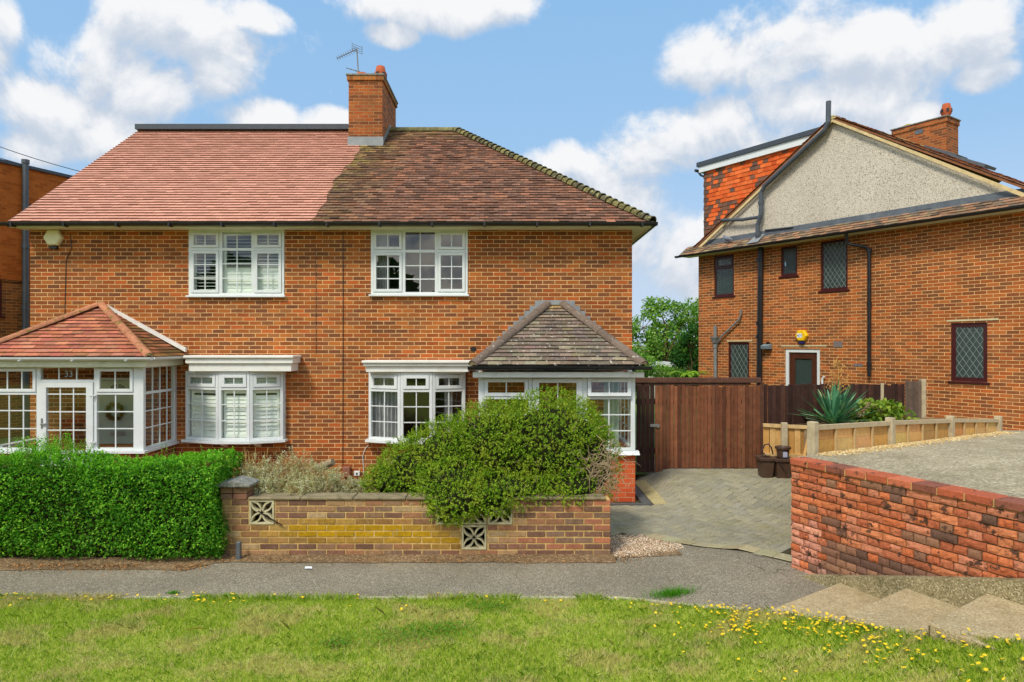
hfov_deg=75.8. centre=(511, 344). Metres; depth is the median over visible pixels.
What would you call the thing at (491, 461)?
shrub
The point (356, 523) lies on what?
garden wall
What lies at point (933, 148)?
roof window
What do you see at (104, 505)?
hedge
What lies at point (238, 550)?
steel post
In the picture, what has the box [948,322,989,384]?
window
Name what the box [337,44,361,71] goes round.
tv aerial
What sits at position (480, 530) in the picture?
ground
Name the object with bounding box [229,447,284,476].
dry weeds
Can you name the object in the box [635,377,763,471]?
wooden gate
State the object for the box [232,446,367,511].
silver shrub
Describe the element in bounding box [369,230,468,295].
window
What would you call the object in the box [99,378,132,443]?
window
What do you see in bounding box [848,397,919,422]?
hydrangea
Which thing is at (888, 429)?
fence
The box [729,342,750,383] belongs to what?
window
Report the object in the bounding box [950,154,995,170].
roof window
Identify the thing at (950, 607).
concrete steps
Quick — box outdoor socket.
[354,445,368,475]
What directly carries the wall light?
attached to the neighbouring house at (866, 255)
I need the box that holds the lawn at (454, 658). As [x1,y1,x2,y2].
[0,591,1023,681]
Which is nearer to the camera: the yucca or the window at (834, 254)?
the yucca
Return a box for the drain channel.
[610,485,652,505]
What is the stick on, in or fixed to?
attached to the garden wall at (356, 523)
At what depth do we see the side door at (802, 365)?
16.96 m
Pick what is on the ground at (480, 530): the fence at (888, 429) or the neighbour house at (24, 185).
the neighbour house at (24, 185)
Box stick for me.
[258,511,282,525]
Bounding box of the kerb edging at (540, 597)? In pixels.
[0,596,743,610]
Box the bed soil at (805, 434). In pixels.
[792,418,969,452]
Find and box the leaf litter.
[0,553,642,575]
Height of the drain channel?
0.030 m
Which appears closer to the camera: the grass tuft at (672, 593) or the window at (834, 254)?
the grass tuft at (672, 593)
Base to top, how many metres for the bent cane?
0.490 m
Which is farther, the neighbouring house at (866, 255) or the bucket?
the neighbouring house at (866, 255)
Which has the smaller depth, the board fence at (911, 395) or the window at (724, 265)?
the board fence at (911, 395)
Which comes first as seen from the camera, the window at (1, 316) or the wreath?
the wreath
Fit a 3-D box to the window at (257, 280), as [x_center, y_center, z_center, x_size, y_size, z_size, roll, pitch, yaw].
[-5.067,-1.483,12.128,1.817,1.245,0.206,0,0,0]
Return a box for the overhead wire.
[1,147,77,170]
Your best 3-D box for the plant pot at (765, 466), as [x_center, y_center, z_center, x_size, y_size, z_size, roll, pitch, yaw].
[4.336,2.095,11.250,0.264,0.340,0.300,0,0,0]
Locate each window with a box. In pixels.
[0,279,4,317]
[99,378,132,443]
[181,355,300,446]
[185,230,285,296]
[362,360,471,444]
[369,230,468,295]
[712,254,734,298]
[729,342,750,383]
[778,245,798,278]
[818,239,849,292]
[924,145,965,157]
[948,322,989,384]
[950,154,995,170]
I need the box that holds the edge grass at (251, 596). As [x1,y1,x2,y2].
[0,589,702,610]
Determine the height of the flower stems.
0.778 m
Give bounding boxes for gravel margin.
[817,431,1020,456]
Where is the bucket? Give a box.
[775,445,790,457]
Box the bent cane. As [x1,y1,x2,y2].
[762,443,787,473]
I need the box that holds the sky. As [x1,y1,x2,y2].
[0,0,1023,345]
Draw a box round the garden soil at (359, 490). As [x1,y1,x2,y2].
[221,479,512,515]
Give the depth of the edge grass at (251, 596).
6.41 m
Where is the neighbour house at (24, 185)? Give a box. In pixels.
[0,159,72,437]
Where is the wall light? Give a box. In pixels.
[760,342,771,348]
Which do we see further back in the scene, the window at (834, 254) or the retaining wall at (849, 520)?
the window at (834, 254)
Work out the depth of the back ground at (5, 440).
16.72 m
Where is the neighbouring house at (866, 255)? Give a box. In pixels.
[674,100,1023,429]
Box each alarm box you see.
[43,230,63,248]
[795,330,808,343]
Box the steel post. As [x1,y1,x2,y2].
[236,541,241,559]
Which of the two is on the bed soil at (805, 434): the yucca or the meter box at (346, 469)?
the yucca
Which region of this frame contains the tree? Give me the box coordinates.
[632,296,698,361]
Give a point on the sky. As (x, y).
(621, 99)
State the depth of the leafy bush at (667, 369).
26.10 m
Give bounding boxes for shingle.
[610,534,683,558]
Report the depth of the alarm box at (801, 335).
16.79 m
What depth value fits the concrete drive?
7.06 m
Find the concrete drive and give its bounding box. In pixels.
[801,430,1023,498]
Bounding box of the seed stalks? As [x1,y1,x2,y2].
[0,587,765,681]
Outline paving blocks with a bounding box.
[610,459,791,560]
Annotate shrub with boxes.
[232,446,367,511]
[358,384,638,527]
[668,323,698,370]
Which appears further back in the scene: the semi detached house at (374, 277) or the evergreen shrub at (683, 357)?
the evergreen shrub at (683, 357)
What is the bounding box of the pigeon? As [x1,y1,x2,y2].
[723,235,732,242]
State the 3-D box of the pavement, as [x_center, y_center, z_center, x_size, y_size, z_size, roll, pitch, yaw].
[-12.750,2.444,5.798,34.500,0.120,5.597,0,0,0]
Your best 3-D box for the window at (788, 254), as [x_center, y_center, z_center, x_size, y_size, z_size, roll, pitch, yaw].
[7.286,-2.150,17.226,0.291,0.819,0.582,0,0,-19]
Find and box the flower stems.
[55,592,1023,681]
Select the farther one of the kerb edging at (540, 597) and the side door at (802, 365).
the side door at (802, 365)
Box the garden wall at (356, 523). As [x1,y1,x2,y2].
[216,475,610,553]
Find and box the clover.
[302,594,552,653]
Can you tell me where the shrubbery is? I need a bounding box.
[635,328,698,391]
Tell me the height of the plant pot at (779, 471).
0.340 m
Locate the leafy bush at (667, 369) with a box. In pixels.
[632,349,683,386]
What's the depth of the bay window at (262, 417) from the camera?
11.86 m
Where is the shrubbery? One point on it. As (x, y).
(695, 367)
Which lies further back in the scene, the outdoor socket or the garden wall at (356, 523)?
the outdoor socket
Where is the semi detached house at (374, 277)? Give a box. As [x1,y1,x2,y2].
[0,65,657,501]
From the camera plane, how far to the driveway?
9.10 m
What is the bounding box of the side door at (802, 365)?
[786,349,819,417]
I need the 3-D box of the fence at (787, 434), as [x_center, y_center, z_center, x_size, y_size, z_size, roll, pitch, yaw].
[4.876,1.830,11.435,0.995,0.940,0.130,0,0,0]
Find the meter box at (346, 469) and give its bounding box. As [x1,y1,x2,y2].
[343,466,350,476]
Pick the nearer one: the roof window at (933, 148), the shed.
the roof window at (933, 148)
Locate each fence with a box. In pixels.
[763,422,806,472]
[764,379,925,452]
[807,415,1001,455]
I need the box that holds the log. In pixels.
[306,458,334,473]
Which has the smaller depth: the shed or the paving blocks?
the paving blocks
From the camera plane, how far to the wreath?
12.02 m
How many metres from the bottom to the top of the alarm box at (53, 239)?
0.349 m
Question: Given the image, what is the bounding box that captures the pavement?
[0,542,827,611]
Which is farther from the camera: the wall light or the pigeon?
the pigeon
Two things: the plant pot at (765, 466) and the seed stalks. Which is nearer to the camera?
the seed stalks
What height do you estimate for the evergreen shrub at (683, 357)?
3.186 m
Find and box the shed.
[648,361,672,398]
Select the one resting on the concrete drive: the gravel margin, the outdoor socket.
the gravel margin
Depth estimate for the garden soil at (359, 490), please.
10.97 m
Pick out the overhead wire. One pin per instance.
(37, 159)
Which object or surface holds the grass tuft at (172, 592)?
on the pavement
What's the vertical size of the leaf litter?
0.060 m
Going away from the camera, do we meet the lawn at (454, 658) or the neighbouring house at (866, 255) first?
the lawn at (454, 658)
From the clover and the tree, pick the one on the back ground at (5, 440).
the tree
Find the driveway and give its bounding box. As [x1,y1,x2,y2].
[610,458,791,561]
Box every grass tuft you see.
[165,588,181,593]
[642,581,700,599]
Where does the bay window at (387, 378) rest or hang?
in the semi detached house at (374, 277)
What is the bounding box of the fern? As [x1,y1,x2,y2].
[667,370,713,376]
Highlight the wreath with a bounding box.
[104,402,123,420]
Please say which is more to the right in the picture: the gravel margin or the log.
the gravel margin
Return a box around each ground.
[0,370,741,474]
[256,346,737,549]
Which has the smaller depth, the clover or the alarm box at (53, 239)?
the clover
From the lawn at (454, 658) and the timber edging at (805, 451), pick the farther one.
the timber edging at (805, 451)
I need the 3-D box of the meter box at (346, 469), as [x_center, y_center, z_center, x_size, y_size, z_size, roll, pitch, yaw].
[-2.931,2.412,12.045,0.328,0.333,0.105,0,0,0]
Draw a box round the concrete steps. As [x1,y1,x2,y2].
[770,574,1023,649]
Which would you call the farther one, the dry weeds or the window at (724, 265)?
the window at (724, 265)
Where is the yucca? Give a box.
[788,356,875,423]
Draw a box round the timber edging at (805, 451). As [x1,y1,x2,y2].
[803,439,806,455]
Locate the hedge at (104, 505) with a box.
[0,426,245,560]
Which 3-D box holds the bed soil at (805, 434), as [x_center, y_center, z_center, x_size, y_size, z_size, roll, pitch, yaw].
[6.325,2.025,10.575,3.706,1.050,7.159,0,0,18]
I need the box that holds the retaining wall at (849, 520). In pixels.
[790,457,1023,577]

